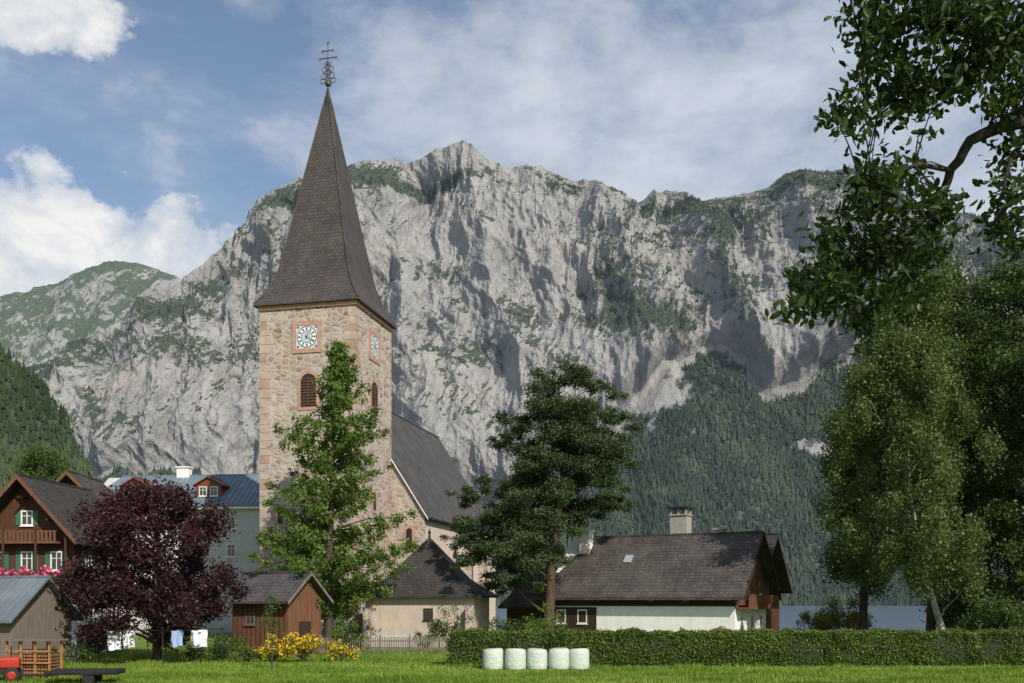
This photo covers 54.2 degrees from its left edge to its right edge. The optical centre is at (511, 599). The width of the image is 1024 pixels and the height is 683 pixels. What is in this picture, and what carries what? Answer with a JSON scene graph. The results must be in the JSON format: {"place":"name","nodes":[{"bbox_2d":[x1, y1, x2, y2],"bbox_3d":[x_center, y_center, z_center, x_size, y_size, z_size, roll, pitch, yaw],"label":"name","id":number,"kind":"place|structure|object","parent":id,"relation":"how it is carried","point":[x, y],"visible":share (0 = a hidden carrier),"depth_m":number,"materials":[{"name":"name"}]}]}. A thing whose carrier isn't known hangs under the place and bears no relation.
{"place":"outdoors","nodes":[
{"label":"outdoors","id":0,"kind":"place"},
{"bbox_2d":[0,353,91,486],"bbox_3d":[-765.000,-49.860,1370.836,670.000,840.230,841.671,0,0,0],"label":"forested hill","id":1,"kind":"structure","parent":0,"point":[6,434],"depth_m":1206.65,"materials":[{"name":"green plant"}]},
{"bbox_2d":[0,342,96,491],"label":"distant hill forest","id":2,"kind":"object","parent":1,"relation":"on","point":[47,409],"visible":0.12,"depth_m":1210.67,"materials":[{"name":"green plant"}]},
{"bbox_2d":[0,260,182,366],"bbox_3d":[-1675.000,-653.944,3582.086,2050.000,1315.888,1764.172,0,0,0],"label":"mountain","id":3,"kind":"structure","parent":0,"point":[41,324],"depth_m":3700.99,"materials":[{"name":"stone"}]},
{"bbox_2d":[118,477,153,487],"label":"dormer roof","id":4,"kind":"structure","parent":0,"point":[132,478],"depth_m":123.29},
{"bbox_2d":[0,0,1023,295],"label":"sky","id":5,"kind":"structure","parent":0,"point":[146,132],"materials":[{"name":"blue"}]},
{"bbox_2d":[0,631,1023,682],"bbox_3d":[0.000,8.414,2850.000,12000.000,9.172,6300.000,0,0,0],"label":"ground","id":6,"kind":"structure","parent":0,"point":[140,643],"depth_m":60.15,"materials":[{"name":"green plant"}]},
{"bbox_2d":[0,646,23,681],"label":"tractor","id":7,"kind":"object","parent":6,"relation":"on","point":[11,669],"visible":0.92,"depth_m":48.25,"materials":[{"name":"metal"}]},
{"bbox_2d":[0,638,68,678],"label":"firewood rack","id":8,"kind":"object","parent":6,"relation":"on","point":[33,663],"visible":0.66,"depth_m":51.06,"materials":[{"name":"brown wood"}]},
{"bbox_2d":[0,575,83,661],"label":"outbuilding","id":9,"kind":"structure","parent":6,"relation":"on","point":[28,604],"depth_m":61.97,"materials":[{"name":"beige wood"}]},
{"bbox_2d":[11,443,75,480],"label":"deciduous tree","id":10,"kind":"object","parent":6,"relation":"on","point":[43,458],"visible":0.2,"depth_m":117.43,"materials":[{"name":"green plant"}]},
{"bbox_2d":[37,646,68,666],"bbox_3d":[-25.978,3.291,56.097,1.974,1.478,1.692,0,0,-15],"label":"garden shrub","id":11,"kind":"object","parent":6,"relation":"on","point":[55,652],"visible":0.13,"depth_m":55.99,"materials":[{"name":"green plant"}]},
{"bbox_2d":[0,473,125,654],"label":"wooden chalet","id":12,"kind":"object","parent":6,"relation":"on","point":[36,535],"visible":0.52,"depth_m":71.94,"materials":[{"name":"brown wood"}]},
{"bbox_2d":[22,553,30,568],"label":"window glass","id":13,"kind":"structure","parent":12,"relation":"in","point":[24,555],"depth_m":71.98,"materials":[{"name":"glass"}]},
{"bbox_2d":[22,512,30,523],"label":"window glass","id":14,"kind":"structure","parent":12,"relation":"in","point":[26,516],"depth_m":71.98,"materials":[{"name":"grey glass"}]},
{"bbox_2d":[19,510,33,526],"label":"window frame","id":15,"kind":"structure","parent":12,"relation":"in","point":[22,525],"depth_m":71.91,"materials":[{"name":"white wood"}]},
{"bbox_2d":[21,551,32,571],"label":"window frame","id":16,"kind":"structure","parent":12,"relation":"in","point":[31,552],"depth_m":71.92,"materials":[{"name":"white wood"}]},
{"bbox_2d":[52,553,60,568],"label":"window glass","id":17,"kind":"structure","parent":12,"relation":"in","point":[53,554],"depth_m":71.84,"materials":[{"name":"grey glass"}]},
{"bbox_2d":[50,551,62,571],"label":"window frame","id":18,"kind":"structure","parent":12,"relation":"in","point":[51,552],"depth_m":71.78,"materials":[{"name":"white wood"}]},
{"bbox_2d":[21,668,125,682],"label":"flat trailer","id":19,"kind":"object","parent":6,"relation":"on","point":[90,675],"visible":0.97,"depth_m":46.95,"materials":[{"name":"metal"}]},
{"bbox_2d":[63,641,96,662],"bbox_3d":[-26.826,3.180,62.114,1.946,1.691,2.080,0,0,-35],"label":"garden shrub","id":20,"kind":"object","parent":6,"relation":"on","point":[86,654],"visible":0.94,"depth_m":61.93,"materials":[{"name":"green plant"}]},
{"bbox_2d":[56,470,127,613],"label":"wooden chalet","id":21,"kind":"object","parent":6,"relation":"on","point":[70,477],"visible":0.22,"depth_m":90.71,"materials":[{"name":"brown"}]},
{"bbox_2d":[77,619,125,654],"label":"garden shrub","id":22,"kind":"object","parent":6,"relation":"on","point":[99,648],"visible":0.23,"depth_m":71.91,"materials":[{"name":"green plant"}]},
{"bbox_2d":[49,473,255,661],"bbox_3d":[-23.591,-2.099,64.950,12.965,12.199,12.020,0,0,39],"label":"purple plum tree","id":23,"kind":"object","parent":6,"relation":"on","point":[159,605],"visible":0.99,"depth_m":62.62,"materials":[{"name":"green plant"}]},
{"bbox_2d":[105,627,223,664],"bbox_3d":[-21.513,2.850,61.905,7.096,2.300,1.000,0,0,-5],"label":"clothesline","id":24,"kind":"object","parent":6,"relation":"on","point":[198,638],"visible":0.91,"depth_m":61.61,"materials":[{"name":"fabric"}]},
{"bbox_2d":[104,478,259,632],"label":"walls","id":25,"kind":"structure","parent":6,"relation":"on","point":[248,523],"depth_m":121.24,"materials":[{"name":"grey paint"}]},
{"bbox_2d":[108,475,259,505],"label":"roof","id":26,"kind":"structure","parent":25,"relation":"on","point":[235,502],"depth_m":124.30,"materials":[{"name":"blue metal"}]},
{"bbox_2d":[109,474,259,504],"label":"standing seams","id":27,"kind":"object","parent":26,"relation":"on","point":[216,497],"visible":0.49,"depth_m":124.56,"materials":[{"name":"blue metal"}]},
{"bbox_2d":[123,474,259,476],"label":"roof ridge tiles","id":28,"kind":"object","parent":26,"relation":"on","point":[191,475],"visible":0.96,"depth_m":127.30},
{"bbox_2d":[175,466,193,477],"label":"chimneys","id":29,"kind":"object","parent":25,"relation":"on","point":[184,471],"visible":0.93,"depth_m":127.11,"materials":[{"name":"white paint"}]},
{"bbox_2d":[196,478,226,496],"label":"dormer walls","id":30,"kind":"structure","parent":25,"relation":"on","point":[208,482],"depth_m":122.40,"materials":[{"name":"brown wood"}]},
{"bbox_2d":[198,486,207,496],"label":"window frame","id":31,"kind":"object","parent":30,"relation":"attached to","point":[202,495],"visible":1,"depth_m":122.38,"materials":[{"name":"white wood"}]},
{"bbox_2d":[200,487,205,494],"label":"window glass","id":32,"kind":"object","parent":31,"relation":"in","point":[202,490],"visible":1,"depth_m":122.45,"materials":[{"name":"grey glass"}]},
{"bbox_2d":[192,476,229,487],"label":"dormer roof","id":33,"kind":"structure","parent":30,"relation":"on","point":[217,481],"depth_m":122.36,"materials":[{"name":"brown wood"}]},
{"bbox_2d":[209,486,218,496],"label":"window frame","id":34,"kind":"object","parent":30,"relation":"attached to","point":[213,495],"visible":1,"depth_m":122.23,"materials":[{"name":"white wood"}]},
{"bbox_2d":[211,487,216,494],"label":"window glass","id":35,"kind":"object","parent":34,"relation":"in","point":[213,490],"visible":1,"depth_m":122.31,"materials":[{"name":"grey glass"}]},
{"bbox_2d":[170,506,259,509],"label":"eaves board","id":36,"kind":"object","parent":25,"relation":"attached to","point":[247,507],"visible":0.14,"depth_m":120.50,"materials":[{"name":"white wood"}]},
{"bbox_2d":[226,544,235,557],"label":"window frame","id":37,"kind":"object","parent":25,"relation":"attached to","point":[231,548],"visible":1,"depth_m":121.18,"materials":[{"name":"white wood"}]},
{"bbox_2d":[228,545,234,555],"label":"window glass","id":38,"kind":"object","parent":37,"relation":"in","point":[231,552],"visible":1,"depth_m":121.25,"materials":[{"name":"grey glass"}]},
{"bbox_2d":[226,516,235,529],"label":"window frame","id":39,"kind":"object","parent":25,"relation":"attached to","point":[235,524],"visible":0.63,"depth_m":121.15,"materials":[{"name":"white wood"}]},
{"bbox_2d":[228,517,234,527],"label":"window glass","id":40,"kind":"object","parent":39,"relation":"in","point":[233,518],"visible":0.43,"depth_m":121.23,"materials":[{"name":"glass"}]},
{"bbox_2d":[170,642,219,662],"bbox_3d":[-20.030,3.344,63.299,3.117,1.380,2.314,0,0,0],"label":"garden shrub","id":41,"kind":"object","parent":6,"relation":"on","point":[192,653],"visible":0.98,"depth_m":62.95,"materials":[{"name":"green plant"}]},
{"bbox_2d":[195,631,250,661],"bbox_3d":[-18.908,3.111,64.993,3.943,2.236,3.727,0,0,0],"label":"garden shrub","id":42,"kind":"object","parent":6,"relation":"on","point":[216,648],"visible":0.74,"depth_m":64.53,"materials":[{"name":"green plant"}]},
{"bbox_2d":[228,643,264,661],"bbox_3d":[-16.911,3.376,63.875,2.333,1.310,2.000,0,0,-24],"label":"garden shrub","id":43,"kind":"object","parent":6,"relation":"on","point":[247,652],"visible":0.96,"depth_m":63.66,"materials":[{"name":"green plant"}]},
{"bbox_2d":[250,633,291,661],"bbox_3d":[-15.277,3.074,63.959,2.288,1.909,2.429,0,0,43],"label":"yellow flower shrub","id":44,"kind":"object","parent":6,"relation":"on","point":[266,653],"visible":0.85,"depth_m":63.77,"materials":[{"name":"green plant"}]},
{"bbox_2d":[259,594,284,668],"bbox_3d":[-13.696,1.817,56.953,1.420,4.366,1.397,0,0,0],"label":"sapling","id":45,"kind":"object","parent":6,"relation":"on","point":[271,607],"visible":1,"depth_m":56.96,"materials":[{"name":"green plant"}]},
{"bbox_2d":[220,571,333,653],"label":"timber shed","id":46,"kind":"structure","parent":6,"relation":"on","point":[299,611],"depth_m":74.74,"materials":[{"name":"wood"}]},
{"bbox_2d":[244,613,254,625],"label":"window frame","id":47,"kind":"structure","parent":46,"relation":"in","point":[246,624],"depth_m":74.84,"materials":[{"name":"grey wood"}]},
{"bbox_2d":[247,614,252,622],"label":"window glass","id":48,"kind":"structure","parent":46,"relation":"in","point":[248,615],"depth_m":74.93,"materials":[{"name":"black glass"}]},
{"bbox_2d":[299,621,310,651],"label":"shed door","id":49,"kind":"structure","parent":46,"relation":"in","point":[304,626],"depth_m":74.73,"materials":[{"name":"brown wood"}]},
{"bbox_2d":[277,630,327,662],"bbox_3d":[-13.430,2.983,64.012,3.078,2.089,2.566,0,0,-18],"label":"yellow flower shrub","id":50,"kind":"object","parent":6,"relation":"on","point":[303,644],"visible":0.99,"depth_m":63.66,"materials":[{"name":"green plant"}]},
{"bbox_2d":[246,339,420,648],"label":"deciduous tree","id":51,"kind":"object","parent":6,"relation":"on","point":[335,567],"visible":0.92,"depth_m":79.21,"materials":[{"name":"green plant"}]},
{"bbox_2d":[324,638,360,660],"bbox_3d":[-11.125,3.224,65.054,2.316,1.609,1.995,0,0,-25],"label":"yellow flower shrub","id":52,"kind":"object","parent":6,"relation":"on","point":[339,651],"visible":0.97,"depth_m":64.75,"materials":[{"name":"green plant"}]},
{"bbox_2d":[328,617,371,654],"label":"garden shrub","id":53,"kind":"object","parent":6,"relation":"on","point":[337,630],"visible":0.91,"depth_m":69.93,"materials":[{"name":"green plant"}]},
{"bbox_2d":[253,41,495,643],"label":"church","id":54,"kind":"structure","parent":6,"relation":"on","point":[315,298],"depth_m":92.90,"materials":[{"name":"stone"}]},
{"bbox_2d":[319,634,449,653],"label":"picket fence","id":55,"kind":"object","parent":6,"relation":"on","point":[378,641],"visible":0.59,"depth_m":74.39,"materials":[{"name":"grey wood"}]},
{"bbox_2d":[413,630,437,647],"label":"garden shrub","id":56,"kind":"object","parent":6,"relation":"on","point":[420,635],"visible":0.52,"depth_m":77.85,"materials":[{"name":"green plant"}]},
{"bbox_2d":[359,529,497,647],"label":"chapel","id":57,"kind":"structure","parent":6,"relation":"on","point":[427,587],"depth_m":84.80,"materials":[{"name":"paint"}]},
{"bbox_2d":[422,608,432,620],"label":"window frame","id":58,"kind":"structure","parent":57,"relation":"in","point":[428,612],"depth_m":84.37,"materials":[{"name":"brown wood"}]},
{"bbox_2d":[425,609,431,618],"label":"window glass","id":59,"kind":"structure","parent":57,"relation":"in","point":[426,610],"depth_m":84.42,"materials":[{"name":"black glass"}]},
{"bbox_2d":[426,602,472,646],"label":"garden shrub","id":60,"kind":"object","parent":6,"relation":"on","point":[436,626],"visible":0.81,"depth_m":79.84,"materials":[{"name":"green plant"}]},
{"bbox_2d":[482,648,503,669],"bbox_3d":[-1.094,3.381,57.503,1.214,1.239,1.212,0,0,0],"label":"hay bale","id":61,"kind":"object","parent":6,"relation":"on","point":[492,658],"visible":0.94,"depth_m":56.99},
{"bbox_2d":[477,614,522,631],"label":"garden shrub","id":62,"kind":"object","parent":6,"relation":"on","point":[508,627],"visible":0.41,"depth_m":73.80,"materials":[{"name":"green plant"}]},
{"bbox_2d":[505,648,525,669],"bbox_3d":[0.195,3.380,57.358,1.239,1.240,1.235,0,0,16],"label":"hay bale","id":63,"kind":"object","parent":6,"relation":"on","point":[515,658],"visible":0.89,"depth_m":56.84},
{"bbox_2d":[527,648,546,669],"bbox_3d":[1.435,3.382,57.419,1.173,1.235,1.192,0,0,31],"label":"hay bale","id":64,"kind":"object","parent":6,"relation":"on","point":[536,658],"visible":0.93,"depth_m":56.93},
{"bbox_2d":[517,600,565,630],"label":"garden shrub","id":65,"kind":"object","parent":6,"relation":"on","point":[536,626],"visible":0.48,"depth_m":71.79,"materials":[{"name":"green plant"}]},
{"bbox_2d":[439,360,645,627],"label":"pine tree","id":66,"kind":"object","parent":6,"relation":"on","point":[578,436],"visible":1,"depth_m":82.17,"materials":[{"name":"green plant"}]},
{"bbox_2d":[548,648,568,669],"bbox_3d":[2.704,3.379,57.593,1.225,1.242,1.228,0,0,-43],"label":"hay bale","id":67,"kind":"object","parent":6,"relation":"on","point":[558,658],"visible":0.9,"depth_m":57.09},
{"bbox_2d":[569,648,588,669],"bbox_3d":[3.855,3.383,57.639,1.225,1.234,1.228,0,0,-28],"label":"hay bale","id":68,"kind":"object","parent":6,"relation":"on","point":[578,658],"visible":0.91,"depth_m":57.11},
{"bbox_2d":[498,506,791,634],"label":"farmhouse","id":69,"kind":"object","parent":6,"relation":"on","point":[679,576],"visible":0.91,"depth_m":82.99,"materials":[{"name":"white paint"}]},
{"bbox_2d":[555,609,565,623],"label":"window frame","id":70,"kind":"structure","parent":69,"relation":"in","point":[557,610],"depth_m":85.56,"materials":[{"name":"white wood"}]},
{"bbox_2d":[577,609,587,624],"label":"window frame","id":71,"kind":"structure","parent":69,"relation":"in","point":[578,623],"depth_m":84.58,"materials":[{"name":"white wood"}]},
{"bbox_2d":[740,616,743,629],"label":"window frame","id":72,"kind":"structure","parent":69,"relation":"in","point":[741,621],"depth_m":79.36,"materials":[{"name":"white wood"}]},
{"bbox_2d":[750,615,753,628],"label":"window frame","id":73,"kind":"structure","parent":69,"relation":"in","point":[751,616],"depth_m":81.68,"materials":[{"name":"white wood"}]},
{"bbox_2d":[759,615,762,628],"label":"window frame","id":74,"kind":"structure","parent":69,"relation":"in","point":[760,620],"depth_m":83.94,"materials":[{"name":"white wood"}]},
{"bbox_2d":[443,626,1023,666],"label":"hedge","id":75,"kind":"object","parent":6,"relation":"on","point":[957,646],"visible":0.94,"depth_m":60.23,"materials":[{"name":"green plant"}]},
{"bbox_2d":[793,609,834,630],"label":"garden shrub","id":76,"kind":"object","parent":6,"relation":"on","point":[817,622],"visible":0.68,"depth_m":95.86,"materials":[{"name":"green plant"}]},
{"bbox_2d":[812,594,876,630],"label":"garden shrub","id":77,"kind":"object","parent":6,"relation":"on","point":[851,620],"visible":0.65,"depth_m":97.28,"materials":[{"name":"green plant"}]},
{"bbox_2d":[812,364,904,630],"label":"deciduous tree","id":78,"kind":"object","parent":6,"relation":"on","point":[863,607],"visible":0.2,"depth_m":91.71,"materials":[{"name":"green plant"}]},
{"bbox_2d":[765,0,1023,355],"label":"walnut tree","id":79,"kind":"object","parent":6,"relation":"on","point":[961,73],"visible":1,"depth_m":11.93,"materials":[{"name":"green plant"}]},
{"bbox_2d":[808,315,1022,630],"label":"birch tree","id":80,"kind":"object","parent":6,"relation":"on","point":[915,363],"visible":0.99,"depth_m":70.22,"materials":[{"name":"green plant"}]},
{"bbox_2d":[808,246,1023,631],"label":"deciduous tree","id":81,"kind":"object","parent":6,"relation":"on","point":[946,296],"visible":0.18,"depth_m":85.51,"materials":[{"name":"green plant"}]},
{"bbox_2d":[947,614,973,631],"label":"garden shrub","id":82,"kind":"object","parent":6,"relation":"on","point":[957,621],"visible":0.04,"depth_m":78.27,"materials":[{"name":"green plant"}]},
{"bbox_2d":[898,253,1023,628],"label":"deciduous tree","id":83,"kind":"object","parent":6,"relation":"on","point":[1003,287],"visible":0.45,"depth_m":82.07,"materials":[{"name":"green plant"}]},
{"bbox_2d":[911,280,1023,628],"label":"deciduous tree","id":84,"kind":"object","parent":6,"relation":"on","point":[996,539],"visible":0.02,"depth_m":91.66,"materials":[{"name":"green plant"}]},
{"bbox_2d":[958,595,1023,631],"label":"garden shrub","id":85,"kind":"object","parent":6,"relation":"on","point":[981,620],"visible":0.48,"depth_m":67.87,"materials":[{"name":"green plant"}]},
{"bbox_2d":[969,335,1023,584],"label":"deciduous tree","id":86,"kind":"object","parent":6,"relation":"on","point":[1003,516],"visible":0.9,"depth_m":77.25,"materials":[{"name":"green plant"}]},
{"bbox_2d":[988,586,1023,629],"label":"garden shrub","id":87,"kind":"object","parent":6,"relation":"on","point":[1015,621],"visible":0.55,"depth_m":66.02,"materials":[{"name":"green plant"}]},
{"bbox_2d":[25,140,1023,605],"bbox_3d":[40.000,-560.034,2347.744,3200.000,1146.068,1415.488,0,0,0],"label":"mountain","id":88,"kind":"structure","parent":0,"point":[549,256],"depth_m":2216.72,"materials":[{"name":"stone"}]},
{"bbox_2d":[26,150,1023,466],"bbox_3d":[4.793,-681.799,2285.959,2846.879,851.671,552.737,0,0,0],"label":"distant cliff trees","id":89,"kind":"object","parent":88,"relation":"on","point":[640,306],"visible":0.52,"depth_m":2285.25,"materials":[{"name":"green plant"}]},
{"bbox_2d":[99,318,1023,605],"bbox_3d":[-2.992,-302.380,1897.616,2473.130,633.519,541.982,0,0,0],"label":"distant conifer forest","id":90,"kind":"object","parent":88,"relation":"on","point":[657,490],"visible":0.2,"depth_m":1917.85,"materials":[{"name":"green plant"}]},
{"bbox_2d":[496,606,943,630],"bbox_3d":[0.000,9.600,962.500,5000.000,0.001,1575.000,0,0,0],"label":"lake","id":91,"kind":"structure","parent":0,"point":[899,617],"depth_m":581.84,"materials":[{"name":"blue liquid"}]}
]}

